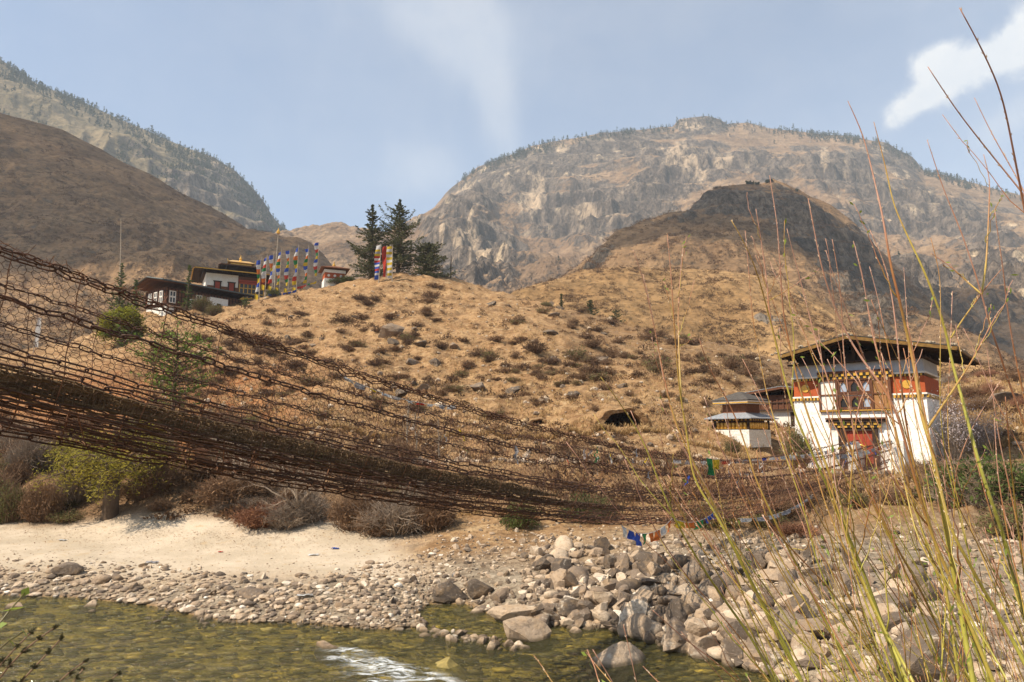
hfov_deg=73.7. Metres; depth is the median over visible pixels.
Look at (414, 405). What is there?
dry shrub
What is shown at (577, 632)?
boulder
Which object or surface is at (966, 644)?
willow shrub
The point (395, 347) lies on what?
dry shrub
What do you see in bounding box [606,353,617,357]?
dry shrub
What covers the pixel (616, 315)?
dry shrub
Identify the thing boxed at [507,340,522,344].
dry shrub
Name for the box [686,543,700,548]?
rock
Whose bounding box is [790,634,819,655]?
rock
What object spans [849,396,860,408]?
window
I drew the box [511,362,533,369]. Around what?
dry shrub
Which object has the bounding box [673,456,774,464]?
prayer flag string
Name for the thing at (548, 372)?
dry shrub
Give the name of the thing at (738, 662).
rock
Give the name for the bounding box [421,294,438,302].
dry shrub
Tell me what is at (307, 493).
bare tree
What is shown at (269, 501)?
bush
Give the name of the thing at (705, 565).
rock
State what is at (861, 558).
rock
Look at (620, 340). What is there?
dry shrub
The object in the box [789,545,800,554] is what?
rock
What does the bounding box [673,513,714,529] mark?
prayer flag string
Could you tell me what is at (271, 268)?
prayer flag pole
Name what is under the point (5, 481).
bush
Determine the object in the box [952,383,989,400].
bush
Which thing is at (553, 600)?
rock
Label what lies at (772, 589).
rock
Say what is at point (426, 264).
conifer tree
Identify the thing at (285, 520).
bush
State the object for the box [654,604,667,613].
rock
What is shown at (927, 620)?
rock
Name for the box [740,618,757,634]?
rock
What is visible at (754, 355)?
dry shrub
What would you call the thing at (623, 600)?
rock
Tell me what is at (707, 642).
rock
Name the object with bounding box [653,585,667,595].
rock
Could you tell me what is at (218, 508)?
bush
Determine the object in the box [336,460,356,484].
bush
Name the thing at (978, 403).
bush
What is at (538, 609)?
rock
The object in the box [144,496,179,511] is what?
bush
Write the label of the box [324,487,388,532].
bush
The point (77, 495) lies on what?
bush
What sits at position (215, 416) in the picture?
bush
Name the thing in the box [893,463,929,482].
bush
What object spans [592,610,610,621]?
rock
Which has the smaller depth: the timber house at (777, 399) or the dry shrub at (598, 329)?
the timber house at (777, 399)
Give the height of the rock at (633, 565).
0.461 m
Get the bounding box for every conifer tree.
[106,263,128,309]
[127,280,145,310]
[178,264,193,309]
[241,298,250,306]
[346,204,402,279]
[367,199,425,272]
[402,241,455,277]
[560,294,564,307]
[582,300,598,314]
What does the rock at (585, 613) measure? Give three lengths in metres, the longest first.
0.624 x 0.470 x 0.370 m
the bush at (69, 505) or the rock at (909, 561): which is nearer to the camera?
the rock at (909, 561)
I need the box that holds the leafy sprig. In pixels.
[0,587,29,648]
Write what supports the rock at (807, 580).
on the ground at (130, 534)
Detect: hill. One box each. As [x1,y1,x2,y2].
[0,113,331,354]
[511,267,1015,380]
[563,179,1023,372]
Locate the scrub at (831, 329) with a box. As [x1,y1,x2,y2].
[510,264,1023,378]
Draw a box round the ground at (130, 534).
[0,272,1023,681]
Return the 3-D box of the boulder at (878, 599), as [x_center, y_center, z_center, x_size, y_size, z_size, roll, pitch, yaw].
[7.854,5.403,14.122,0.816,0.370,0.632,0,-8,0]
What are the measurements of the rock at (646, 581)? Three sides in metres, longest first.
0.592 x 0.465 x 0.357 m
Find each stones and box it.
[0,600,769,681]
[150,284,1023,473]
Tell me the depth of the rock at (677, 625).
13.71 m
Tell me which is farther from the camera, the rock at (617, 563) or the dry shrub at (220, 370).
the dry shrub at (220, 370)
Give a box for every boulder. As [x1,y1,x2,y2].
[2,602,24,620]
[51,562,83,574]
[77,599,96,613]
[91,574,111,584]
[112,573,122,580]
[235,588,263,598]
[314,640,342,665]
[378,323,404,337]
[427,657,466,681]
[433,581,469,603]
[465,579,493,598]
[469,607,484,616]
[487,604,535,623]
[490,587,510,601]
[503,616,551,651]
[569,626,583,638]
[586,641,645,681]
[617,619,628,639]
[618,599,646,624]
[685,618,711,636]
[707,573,726,594]
[719,618,748,639]
[767,608,783,620]
[792,617,828,637]
[874,593,915,610]
[878,623,968,681]
[883,578,914,595]
[988,392,1021,403]
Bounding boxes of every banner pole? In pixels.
[374,245,380,282]
[382,246,386,277]
[386,245,392,280]
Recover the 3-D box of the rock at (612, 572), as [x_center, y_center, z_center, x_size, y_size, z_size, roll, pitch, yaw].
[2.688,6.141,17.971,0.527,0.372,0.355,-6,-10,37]
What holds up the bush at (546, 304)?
on the ground at (130, 534)
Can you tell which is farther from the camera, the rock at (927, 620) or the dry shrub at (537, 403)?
the dry shrub at (537, 403)
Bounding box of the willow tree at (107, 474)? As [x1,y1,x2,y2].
[26,420,192,520]
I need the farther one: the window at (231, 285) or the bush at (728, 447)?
the window at (231, 285)
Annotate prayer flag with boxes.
[513,446,518,463]
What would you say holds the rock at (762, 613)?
on the ground at (130, 534)
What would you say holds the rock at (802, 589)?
on the ground at (130, 534)
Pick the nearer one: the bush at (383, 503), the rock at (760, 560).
the rock at (760, 560)
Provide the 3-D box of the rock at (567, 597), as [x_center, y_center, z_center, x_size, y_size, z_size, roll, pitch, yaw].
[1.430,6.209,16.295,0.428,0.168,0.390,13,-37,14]
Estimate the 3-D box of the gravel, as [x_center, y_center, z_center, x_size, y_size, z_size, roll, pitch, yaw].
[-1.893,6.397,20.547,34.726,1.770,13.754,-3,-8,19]
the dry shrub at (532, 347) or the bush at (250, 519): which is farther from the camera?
the dry shrub at (532, 347)
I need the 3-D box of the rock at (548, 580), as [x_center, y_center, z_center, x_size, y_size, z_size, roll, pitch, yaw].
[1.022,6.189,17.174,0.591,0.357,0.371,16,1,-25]
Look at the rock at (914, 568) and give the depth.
16.03 m
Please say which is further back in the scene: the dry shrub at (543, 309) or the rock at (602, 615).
the dry shrub at (543, 309)
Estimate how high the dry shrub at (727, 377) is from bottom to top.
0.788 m
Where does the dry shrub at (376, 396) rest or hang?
on the ground at (130, 534)
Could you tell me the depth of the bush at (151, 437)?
31.14 m
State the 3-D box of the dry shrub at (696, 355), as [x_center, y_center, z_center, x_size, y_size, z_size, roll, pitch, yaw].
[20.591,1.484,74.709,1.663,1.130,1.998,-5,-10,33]
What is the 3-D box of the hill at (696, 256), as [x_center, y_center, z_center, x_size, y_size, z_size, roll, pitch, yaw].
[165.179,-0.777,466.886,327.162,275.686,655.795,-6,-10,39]
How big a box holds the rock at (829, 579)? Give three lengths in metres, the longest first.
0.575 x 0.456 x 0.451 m
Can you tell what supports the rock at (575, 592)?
on the ground at (130, 534)
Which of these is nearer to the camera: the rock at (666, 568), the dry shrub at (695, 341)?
the rock at (666, 568)
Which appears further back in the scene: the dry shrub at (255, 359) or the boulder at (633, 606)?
the dry shrub at (255, 359)
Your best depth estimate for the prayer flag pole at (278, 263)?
108.28 m
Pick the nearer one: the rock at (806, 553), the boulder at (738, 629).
the boulder at (738, 629)
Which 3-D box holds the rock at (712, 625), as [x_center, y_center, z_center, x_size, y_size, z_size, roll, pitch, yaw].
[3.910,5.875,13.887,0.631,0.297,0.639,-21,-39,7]
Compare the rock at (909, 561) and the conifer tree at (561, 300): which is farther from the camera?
the conifer tree at (561, 300)
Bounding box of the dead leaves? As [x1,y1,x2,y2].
[2,525,394,572]
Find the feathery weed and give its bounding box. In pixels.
[0,624,121,681]
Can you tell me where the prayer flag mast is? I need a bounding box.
[272,228,279,289]
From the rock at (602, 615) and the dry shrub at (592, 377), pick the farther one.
the dry shrub at (592, 377)
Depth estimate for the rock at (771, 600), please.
14.83 m
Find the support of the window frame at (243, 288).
in the monastery temple
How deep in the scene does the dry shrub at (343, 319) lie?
88.74 m
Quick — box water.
[0,596,787,681]
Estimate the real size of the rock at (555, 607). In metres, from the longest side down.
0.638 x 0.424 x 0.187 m
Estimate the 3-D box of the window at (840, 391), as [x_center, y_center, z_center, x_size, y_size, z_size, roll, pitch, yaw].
[18.931,2.637,39.013,0.570,0.740,0.160,-7,-10,40]
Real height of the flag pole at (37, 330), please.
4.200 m
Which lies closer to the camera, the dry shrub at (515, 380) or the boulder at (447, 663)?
the boulder at (447, 663)
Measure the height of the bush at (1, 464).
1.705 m
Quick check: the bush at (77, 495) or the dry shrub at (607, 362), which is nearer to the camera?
the bush at (77, 495)
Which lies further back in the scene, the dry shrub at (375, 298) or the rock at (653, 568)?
the dry shrub at (375, 298)
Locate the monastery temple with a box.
[191,256,278,299]
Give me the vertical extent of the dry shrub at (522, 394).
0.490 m
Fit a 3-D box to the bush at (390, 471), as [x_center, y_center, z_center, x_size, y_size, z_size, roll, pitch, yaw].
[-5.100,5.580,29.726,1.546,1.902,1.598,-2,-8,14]
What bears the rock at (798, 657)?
on the ground at (130, 534)
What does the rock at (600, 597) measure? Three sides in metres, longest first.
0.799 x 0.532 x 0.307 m
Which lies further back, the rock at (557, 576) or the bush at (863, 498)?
the bush at (863, 498)
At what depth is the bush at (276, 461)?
30.46 m
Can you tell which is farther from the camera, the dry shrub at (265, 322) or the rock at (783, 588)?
the dry shrub at (265, 322)
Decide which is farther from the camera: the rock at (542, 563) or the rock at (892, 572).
the rock at (542, 563)
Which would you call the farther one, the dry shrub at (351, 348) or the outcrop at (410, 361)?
the dry shrub at (351, 348)
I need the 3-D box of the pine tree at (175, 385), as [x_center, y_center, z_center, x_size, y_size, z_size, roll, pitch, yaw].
[-16.061,2.182,32.212,5.320,6.193,5.016,0,-8,0]
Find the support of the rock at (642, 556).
on the ground at (130, 534)
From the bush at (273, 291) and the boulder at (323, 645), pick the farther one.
the bush at (273, 291)
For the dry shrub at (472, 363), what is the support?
on the ground at (130, 534)
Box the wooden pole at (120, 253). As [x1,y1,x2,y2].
[119,231,120,281]
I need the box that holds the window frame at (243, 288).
[239,284,263,299]
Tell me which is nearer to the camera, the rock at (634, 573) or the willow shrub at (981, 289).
the willow shrub at (981, 289)
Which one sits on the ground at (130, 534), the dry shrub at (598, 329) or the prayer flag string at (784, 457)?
the dry shrub at (598, 329)
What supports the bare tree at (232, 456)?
on the ground at (130, 534)
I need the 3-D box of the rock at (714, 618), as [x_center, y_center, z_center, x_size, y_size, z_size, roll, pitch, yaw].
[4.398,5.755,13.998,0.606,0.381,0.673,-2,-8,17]
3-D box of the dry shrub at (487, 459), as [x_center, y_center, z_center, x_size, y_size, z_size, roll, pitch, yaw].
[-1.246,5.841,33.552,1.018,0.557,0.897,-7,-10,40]
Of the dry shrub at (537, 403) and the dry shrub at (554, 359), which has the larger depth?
the dry shrub at (554, 359)
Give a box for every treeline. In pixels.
[0,56,286,230]
[457,114,1021,261]
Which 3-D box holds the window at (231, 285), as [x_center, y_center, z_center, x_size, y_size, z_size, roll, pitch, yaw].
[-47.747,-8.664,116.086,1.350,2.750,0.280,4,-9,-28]
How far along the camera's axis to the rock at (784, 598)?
14.39 m
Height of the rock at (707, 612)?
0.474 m
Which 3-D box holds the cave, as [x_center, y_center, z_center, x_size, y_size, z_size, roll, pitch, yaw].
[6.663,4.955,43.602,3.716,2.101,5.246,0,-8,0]
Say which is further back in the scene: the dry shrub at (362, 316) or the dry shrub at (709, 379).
the dry shrub at (362, 316)
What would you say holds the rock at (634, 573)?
on the ground at (130, 534)
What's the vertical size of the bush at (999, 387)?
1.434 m
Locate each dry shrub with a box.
[144,350,166,356]
[155,328,180,337]
[188,331,215,340]
[194,366,208,372]
[194,391,208,399]
[200,376,218,384]
[204,388,225,394]
[212,367,229,373]
[213,375,230,381]
[220,336,238,344]
[226,327,289,345]
[252,357,263,362]
[253,348,262,353]
[253,368,268,373]
[256,348,279,354]
[257,388,283,396]
[260,319,274,324]
[273,356,286,360]
[276,389,294,396]
[283,336,301,344]
[283,358,307,368]
[288,336,314,342]
[290,310,306,314]
[296,310,309,315]
[297,344,309,348]
[299,330,313,336]
[301,374,329,385]
[304,349,317,354]
[312,408,330,417]
[326,371,346,378]
[330,314,354,321]
[335,327,349,332]
[342,346,355,351]
[348,293,368,299]
[349,339,366,346]
[355,312,369,319]
[357,298,375,305]
[359,326,369,331]
[365,357,386,365]
[367,294,382,300]
[368,395,391,401]
[371,325,380,331]
[374,347,390,353]
[378,311,398,318]
[387,372,413,378]
[388,345,403,350]
[398,331,415,340]
[401,338,415,344]
[404,402,421,409]
[407,319,425,326]
[407,329,419,336]
[419,303,432,311]
[420,310,434,315]
[421,290,440,298]
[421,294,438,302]
[422,373,434,379]
[424,282,445,287]
[428,316,444,320]
[433,339,447,347]
[433,387,449,395]
[442,383,456,390]
[443,382,465,391]
[445,373,463,381]
[452,367,471,376]
[460,358,475,364]
[460,360,476,369]
[465,348,483,355]
[478,346,503,360]
[482,357,493,361]
[482,454,493,462]
[485,333,507,341]
[493,367,510,372]
[496,391,508,397]
[499,361,511,366]
[506,374,520,382]
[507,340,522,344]
[508,348,520,358]
[509,318,524,323]
[511,335,529,340]
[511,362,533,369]
[516,390,530,396]
[517,336,549,353]
[528,371,541,376]
[531,362,545,368]
[531,399,541,405]
[535,306,550,312]
[536,355,560,364]
[541,368,557,374]
[554,380,568,384]
[556,368,569,373]
[559,357,577,366]
[561,345,587,360]
[564,393,578,398]
[566,316,581,323]
[566,321,577,328]
[570,379,582,384]
[575,308,586,312]
[575,365,594,373]
[575,368,587,379]
[578,331,595,338]
[578,360,608,373]
[580,355,605,365]
[582,338,596,346]
[585,336,605,347]
[586,371,609,380]
[587,404,599,410]
[589,325,606,331]
[591,372,611,380]
[591,379,616,390]
[599,359,614,364]
[600,367,618,374]
[602,316,619,323]
[602,344,621,354]
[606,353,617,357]
[609,309,624,322]
[609,336,626,343]
[614,435,629,441]
[615,351,632,357]
[623,389,636,396]
[627,354,639,358]
[631,396,641,402]
[632,370,642,376]
[636,330,664,339]
[636,355,673,366]
[642,326,658,332]
[643,363,663,372]
[653,352,672,361]
[654,329,666,336]
[661,392,675,397]
[672,340,686,344]
[675,394,684,401]
[680,354,695,360]
[681,335,704,344]
[682,365,701,372]
[693,351,707,358]
[694,356,710,361]
[697,366,709,372]
[698,362,709,369]
[701,377,719,382]
[701,397,712,405]
[707,364,722,373]
[715,352,727,355]
[718,352,741,369]
[720,352,745,361]
[722,374,733,380]
[728,380,744,386]
[732,366,760,375]
[742,358,757,365]
[744,352,757,358]
[746,361,761,370]
[752,377,773,384]
[757,381,776,388]
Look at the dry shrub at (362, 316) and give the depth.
89.95 m
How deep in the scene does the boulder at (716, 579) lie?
15.49 m
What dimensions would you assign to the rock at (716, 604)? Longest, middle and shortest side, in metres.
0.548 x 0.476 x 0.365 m
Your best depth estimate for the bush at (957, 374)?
79.70 m
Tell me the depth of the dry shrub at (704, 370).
61.70 m
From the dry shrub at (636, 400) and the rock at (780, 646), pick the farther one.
the dry shrub at (636, 400)
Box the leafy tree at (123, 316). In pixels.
[92,302,148,344]
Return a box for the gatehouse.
[755,332,980,469]
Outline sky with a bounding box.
[0,0,1023,230]
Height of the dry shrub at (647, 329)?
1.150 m
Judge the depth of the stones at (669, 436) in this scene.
44.47 m
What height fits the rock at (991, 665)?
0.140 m
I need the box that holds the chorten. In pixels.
[318,262,349,287]
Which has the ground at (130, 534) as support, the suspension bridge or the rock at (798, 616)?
the rock at (798, 616)
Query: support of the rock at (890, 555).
on the ground at (130, 534)
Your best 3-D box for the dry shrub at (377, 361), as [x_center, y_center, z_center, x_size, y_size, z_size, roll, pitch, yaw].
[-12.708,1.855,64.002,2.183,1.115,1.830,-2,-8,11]
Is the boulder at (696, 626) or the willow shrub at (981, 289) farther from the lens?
the boulder at (696, 626)
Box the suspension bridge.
[0,240,891,525]
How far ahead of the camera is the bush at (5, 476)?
28.84 m
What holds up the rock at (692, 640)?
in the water
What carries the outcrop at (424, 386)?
on the ground at (130, 534)
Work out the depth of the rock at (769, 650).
12.62 m
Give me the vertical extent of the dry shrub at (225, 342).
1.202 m
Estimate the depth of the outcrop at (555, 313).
94.18 m
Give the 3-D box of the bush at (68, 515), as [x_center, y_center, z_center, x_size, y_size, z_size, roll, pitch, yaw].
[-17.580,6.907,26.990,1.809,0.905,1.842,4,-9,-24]
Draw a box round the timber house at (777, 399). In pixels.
[745,386,794,427]
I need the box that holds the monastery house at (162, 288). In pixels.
[130,276,262,315]
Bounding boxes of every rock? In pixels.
[529,546,543,555]
[530,603,543,616]
[532,553,554,566]
[534,557,550,570]
[535,614,549,624]
[540,609,560,621]
[542,578,553,588]
[542,598,561,602]
[542,602,553,610]
[542,612,554,620]
[544,590,558,598]
[546,556,555,571]
[546,590,563,597]
[549,548,568,557]
[550,568,565,588]
[551,558,572,573]
[551,603,557,613]
[554,535,572,550]
[556,598,577,617]
[562,571,577,587]
[563,595,579,600]
[566,609,583,632]
[568,566,588,577]
[570,586,580,597]
[571,607,591,621]
[576,600,595,609]
[584,591,597,604]
[592,601,607,619]
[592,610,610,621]
[593,592,613,604]
[594,537,610,548]
[600,618,618,624]
[602,624,617,628]
[603,554,616,568]
[606,568,620,577]
[607,609,618,618]
[608,596,617,607]
[611,598,627,607]
[615,561,632,567]
[615,578,641,590]
[617,553,629,569]
[617,584,629,596]
[617,590,631,601]
[621,602,628,612]
[626,613,651,641]
[630,569,650,577]
[630,589,653,603]
[631,561,638,568]
[632,595,648,607]
[633,551,653,561]
[636,560,661,577]
[639,577,660,585]
[643,631,656,644]
[646,608,658,616]
[647,562,661,574]
[649,613,663,623]
[649,620,662,634]
[651,595,659,600]
[652,553,666,564]
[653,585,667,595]
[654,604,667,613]
[657,595,678,604]
[661,564,670,572]
[663,638,682,653]
[665,554,687,568]
[665,598,694,622]
[665,617,691,654]
[666,590,681,595]
[674,583,693,598]
[676,642,689,655]
[678,559,701,579]
[683,587,708,604]
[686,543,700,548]
[687,633,695,643]
[688,589,709,598]
[689,570,713,583]
[689,602,699,610]
[689,644,708,662]
[694,608,707,620]
[696,635,717,648]
[698,560,709,570]
[700,580,708,588]
[700,602,712,609]
[701,585,723,602]
[703,607,716,619]
[706,646,721,660]
[708,621,718,629]
[710,601,722,608]
[711,613,726,626]
[715,632,723,643]
[717,602,739,612]
[718,571,738,585]
[718,634,742,665]
[720,653,737,659]
[721,608,749,620]
[721,648,737,670]
[725,585,745,597]
[728,566,743,574]
[729,560,751,573]
[734,574,744,582]
[734,657,743,667]
[738,646,754,662]
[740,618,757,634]
[741,552,765,569]
[742,590,755,604]
[743,641,771,664]
[745,619,771,632]
[746,579,763,586]
[746,637,774,646]
[753,569,779,581]
[753,611,764,618]
[754,593,774,608]
[761,646,773,653]
[762,549,785,559]
[763,609,804,625]
[764,585,778,596]
[765,552,783,563]
[767,560,784,568]
[769,650,787,669]
[774,582,789,596]
[774,595,792,606]
[774,624,798,642]
[777,569,797,583]
[778,641,790,651]
[781,544,800,556]
[781,557,794,569]
[785,594,803,611]
[788,655,810,668]
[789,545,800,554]
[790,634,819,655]
[791,648,804,655]
[793,583,819,603]
[793,604,817,617]
[795,578,812,588]
[795,599,812,618]
[795,653,831,668]
[798,631,817,639]
[800,545,815,564]
[802,565,832,576]
[804,575,824,584]
[812,584,830,599]
[823,573,834,588]
[827,620,866,646]
[832,616,841,624]
[833,571,853,596]
[833,656,859,671]
[840,544,852,564]
[840,602,864,613]
[841,595,869,608]
[843,554,865,566]
[845,564,874,583]
[864,603,903,621]
[866,590,891,600]
[874,632,895,644]
[879,563,900,581]
[882,612,912,631]
[883,548,903,563]
[887,587,903,593]
[890,622,913,636]
[896,564,926,580]
[898,556,911,565]
[906,573,925,592]
[910,602,949,627]
[912,561,928,567]
[912,613,945,627]
[916,579,942,600]
[987,650,1008,659]
[988,661,1004,670]
[1007,665,1023,675]
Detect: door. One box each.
[790,412,794,425]
[846,431,873,465]
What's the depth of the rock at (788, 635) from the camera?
12.72 m
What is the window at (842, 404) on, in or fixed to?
in the gatehouse
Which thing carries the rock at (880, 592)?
on the ground at (130, 534)
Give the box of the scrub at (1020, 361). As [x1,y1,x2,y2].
[554,178,1023,371]
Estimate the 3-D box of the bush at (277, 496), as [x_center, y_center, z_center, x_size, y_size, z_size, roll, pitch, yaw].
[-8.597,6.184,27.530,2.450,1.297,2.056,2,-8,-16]
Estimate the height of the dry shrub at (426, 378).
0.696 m
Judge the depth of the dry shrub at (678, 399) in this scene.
50.23 m
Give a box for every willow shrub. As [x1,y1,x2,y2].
[534,348,1008,681]
[566,102,1023,681]
[653,123,1023,681]
[678,7,1023,681]
[887,67,1023,681]
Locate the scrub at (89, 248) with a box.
[0,117,329,354]
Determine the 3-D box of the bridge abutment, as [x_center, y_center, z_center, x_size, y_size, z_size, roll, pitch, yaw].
[10.027,4.083,18.678,3.182,6.282,45.028,-4,-9,28]
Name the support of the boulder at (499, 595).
on the ground at (130, 534)
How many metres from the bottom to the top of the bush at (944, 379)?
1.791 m
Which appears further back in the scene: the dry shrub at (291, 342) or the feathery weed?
the dry shrub at (291, 342)
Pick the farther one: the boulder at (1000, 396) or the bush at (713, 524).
the boulder at (1000, 396)
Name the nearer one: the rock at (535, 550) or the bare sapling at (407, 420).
the rock at (535, 550)
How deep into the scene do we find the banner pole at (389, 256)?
107.33 m
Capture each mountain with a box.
[0,60,288,232]
[274,116,1023,360]
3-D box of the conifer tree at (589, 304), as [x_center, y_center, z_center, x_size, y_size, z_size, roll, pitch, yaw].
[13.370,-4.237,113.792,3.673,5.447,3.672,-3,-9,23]
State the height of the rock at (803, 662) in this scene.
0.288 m
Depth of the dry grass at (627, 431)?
46.76 m
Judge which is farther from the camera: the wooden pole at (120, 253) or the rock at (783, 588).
the wooden pole at (120, 253)
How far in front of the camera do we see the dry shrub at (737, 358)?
74.36 m
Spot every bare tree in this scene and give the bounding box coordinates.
[191,429,288,483]
[231,452,345,526]
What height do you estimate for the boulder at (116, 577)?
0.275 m
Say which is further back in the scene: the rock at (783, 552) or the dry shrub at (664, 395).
the dry shrub at (664, 395)
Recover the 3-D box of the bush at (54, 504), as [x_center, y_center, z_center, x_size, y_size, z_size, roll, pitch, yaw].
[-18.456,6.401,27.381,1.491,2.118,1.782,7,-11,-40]
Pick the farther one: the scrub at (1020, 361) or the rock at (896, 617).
the scrub at (1020, 361)
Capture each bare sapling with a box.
[402,398,411,443]
[413,412,419,446]
[436,420,442,458]
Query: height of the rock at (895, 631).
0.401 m
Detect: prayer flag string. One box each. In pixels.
[268,290,295,295]
[341,375,455,408]
[621,521,670,545]
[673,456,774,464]
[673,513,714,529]
[707,458,719,474]
[738,494,812,521]
[780,442,852,459]
[831,441,891,458]
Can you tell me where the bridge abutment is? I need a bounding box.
[847,441,909,471]
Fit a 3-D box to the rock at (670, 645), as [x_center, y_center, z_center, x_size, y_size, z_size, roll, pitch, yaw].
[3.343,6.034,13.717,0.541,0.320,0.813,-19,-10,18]
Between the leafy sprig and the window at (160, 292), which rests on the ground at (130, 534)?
the leafy sprig
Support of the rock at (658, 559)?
on the ground at (130, 534)
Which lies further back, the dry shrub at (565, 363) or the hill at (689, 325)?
the hill at (689, 325)
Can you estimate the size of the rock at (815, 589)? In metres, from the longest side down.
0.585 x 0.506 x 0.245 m
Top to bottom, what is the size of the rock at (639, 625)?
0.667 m
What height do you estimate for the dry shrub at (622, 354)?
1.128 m
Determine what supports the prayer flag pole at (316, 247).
on the ground at (130, 534)
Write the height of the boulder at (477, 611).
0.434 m
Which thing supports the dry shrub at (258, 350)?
on the ground at (130, 534)
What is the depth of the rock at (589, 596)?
15.85 m
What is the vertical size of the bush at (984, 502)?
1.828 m
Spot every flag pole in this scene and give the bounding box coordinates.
[33,317,40,353]
[255,260,260,300]
[261,257,266,296]
[268,254,273,296]
[275,249,281,291]
[284,251,289,292]
[292,245,298,291]
[303,249,308,289]
[313,242,318,283]
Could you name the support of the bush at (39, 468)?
on the ground at (130, 534)
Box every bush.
[0,402,17,429]
[0,411,45,451]
[0,438,25,462]
[0,439,25,462]
[0,454,12,473]
[0,454,34,484]
[0,466,21,497]
[0,467,20,488]
[0,478,19,501]
[0,480,35,523]
[0,515,10,523]
[1,437,41,473]
[4,426,66,473]
[12,472,66,523]
[20,431,68,447]
[23,453,54,471]
[30,477,70,523]
[32,442,63,461]
[38,427,75,464]
[42,503,91,523]
[48,454,93,508]
[49,412,89,433]
[59,413,99,434]
[63,499,81,507]
[112,416,142,437]
[119,477,164,499]
[125,454,184,491]
[129,427,178,455]
[137,432,176,452]
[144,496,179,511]
[158,497,173,509]
[173,454,227,478]
[180,486,195,500]
[183,463,270,508]
[184,476,260,507]
[188,295,213,311]
[191,448,216,459]
[191,455,241,472]
[196,408,234,421]
[204,301,223,315]
[204,475,251,499]
[207,496,244,512]
[215,401,245,429]
[220,453,256,476]
[222,497,288,529]
[226,420,273,454]
[227,494,268,509]
[233,475,277,499]
[238,412,263,428]
[242,414,283,451]
[244,492,274,503]
[256,495,319,530]
[261,448,302,471]
[266,288,280,296]
[271,481,324,506]
[273,475,310,506]
[275,491,333,525]
[286,447,314,482]
[295,441,336,462]
[322,480,372,531]
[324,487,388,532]
[326,277,345,283]
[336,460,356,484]
[341,274,355,280]
[346,480,389,501]
[350,472,387,486]
[350,491,431,537]
[350,501,404,537]
[355,446,399,468]
[361,484,408,518]
[373,429,425,462]
[381,451,406,489]
[395,484,440,502]
[397,480,428,508]
[404,484,458,533]
[406,456,447,482]
[421,487,449,528]
[497,500,542,530]
[541,300,553,307]
[555,479,617,523]
[681,500,746,529]
[723,435,742,454]
[743,508,792,528]
[755,495,811,518]
[772,516,822,538]
[773,484,826,506]
[779,413,816,468]
[835,490,873,505]
[874,482,915,504]
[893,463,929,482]
[902,451,949,472]
[905,427,1023,510]
[912,487,938,500]
[919,469,940,487]
[923,458,964,472]
[923,483,1016,506]
[934,374,963,384]
[943,371,969,378]
[951,385,1000,397]
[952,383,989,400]
[952,468,1013,509]
[959,455,990,465]
[961,392,998,411]
[964,487,1023,540]
[971,369,1002,376]
[979,379,1006,391]
[994,369,1023,381]
[1007,391,1023,406]
[1008,455,1023,468]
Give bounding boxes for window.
[153,292,157,304]
[159,290,162,302]
[169,290,175,302]
[213,280,221,288]
[227,282,235,290]
[837,381,848,393]
[838,396,848,408]
[848,380,859,392]
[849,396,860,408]
[860,379,870,392]
[861,395,871,408]
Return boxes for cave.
[594,404,651,426]
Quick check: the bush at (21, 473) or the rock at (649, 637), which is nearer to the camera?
the rock at (649, 637)
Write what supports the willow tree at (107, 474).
on the ground at (130, 534)
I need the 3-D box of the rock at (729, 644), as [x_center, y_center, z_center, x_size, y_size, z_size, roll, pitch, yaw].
[4.113,5.876,12.886,0.388,0.782,0.477,23,10,19]
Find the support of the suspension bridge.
attached to the gatehouse
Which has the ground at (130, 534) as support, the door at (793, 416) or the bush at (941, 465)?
the bush at (941, 465)
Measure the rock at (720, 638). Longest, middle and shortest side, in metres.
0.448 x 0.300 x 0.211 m
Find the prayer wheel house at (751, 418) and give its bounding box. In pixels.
[705,392,778,446]
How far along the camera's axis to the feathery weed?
1.88 m
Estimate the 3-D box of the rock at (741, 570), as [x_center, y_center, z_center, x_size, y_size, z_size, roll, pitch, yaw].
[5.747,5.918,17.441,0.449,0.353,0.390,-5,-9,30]
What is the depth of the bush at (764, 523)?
23.05 m
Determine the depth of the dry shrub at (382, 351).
69.01 m
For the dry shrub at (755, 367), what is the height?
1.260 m
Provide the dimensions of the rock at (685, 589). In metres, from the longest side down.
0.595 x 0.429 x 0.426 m
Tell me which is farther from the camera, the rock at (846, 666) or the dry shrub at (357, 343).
the dry shrub at (357, 343)
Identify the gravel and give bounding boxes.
[0,518,1023,681]
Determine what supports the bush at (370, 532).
on the ground at (130, 534)
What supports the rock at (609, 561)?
on the ground at (130, 534)
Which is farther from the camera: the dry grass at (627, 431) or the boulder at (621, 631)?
the dry grass at (627, 431)
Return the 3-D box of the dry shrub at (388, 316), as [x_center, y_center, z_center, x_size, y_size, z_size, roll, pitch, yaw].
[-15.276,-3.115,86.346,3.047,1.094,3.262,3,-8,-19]
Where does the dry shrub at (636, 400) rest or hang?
on the ground at (130, 534)
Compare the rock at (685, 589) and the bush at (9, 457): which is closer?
the rock at (685, 589)
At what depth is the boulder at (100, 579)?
18.80 m
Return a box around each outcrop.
[387,338,398,344]
[395,389,406,395]
[406,358,418,364]
[414,340,426,347]
[416,383,430,391]
[429,358,440,365]
[450,342,457,348]
[470,382,484,390]
[505,386,522,393]
[529,417,546,423]
[543,329,557,334]
[548,312,559,316]
[567,391,580,395]
[617,383,626,387]
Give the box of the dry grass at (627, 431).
[121,281,1023,516]
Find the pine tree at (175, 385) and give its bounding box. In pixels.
[100,318,222,441]
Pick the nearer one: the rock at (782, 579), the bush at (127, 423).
the rock at (782, 579)
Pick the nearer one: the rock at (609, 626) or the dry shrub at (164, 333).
the rock at (609, 626)
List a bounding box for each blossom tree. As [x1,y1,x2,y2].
[908,376,983,463]
[955,402,1019,453]
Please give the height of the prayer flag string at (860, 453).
0.735 m

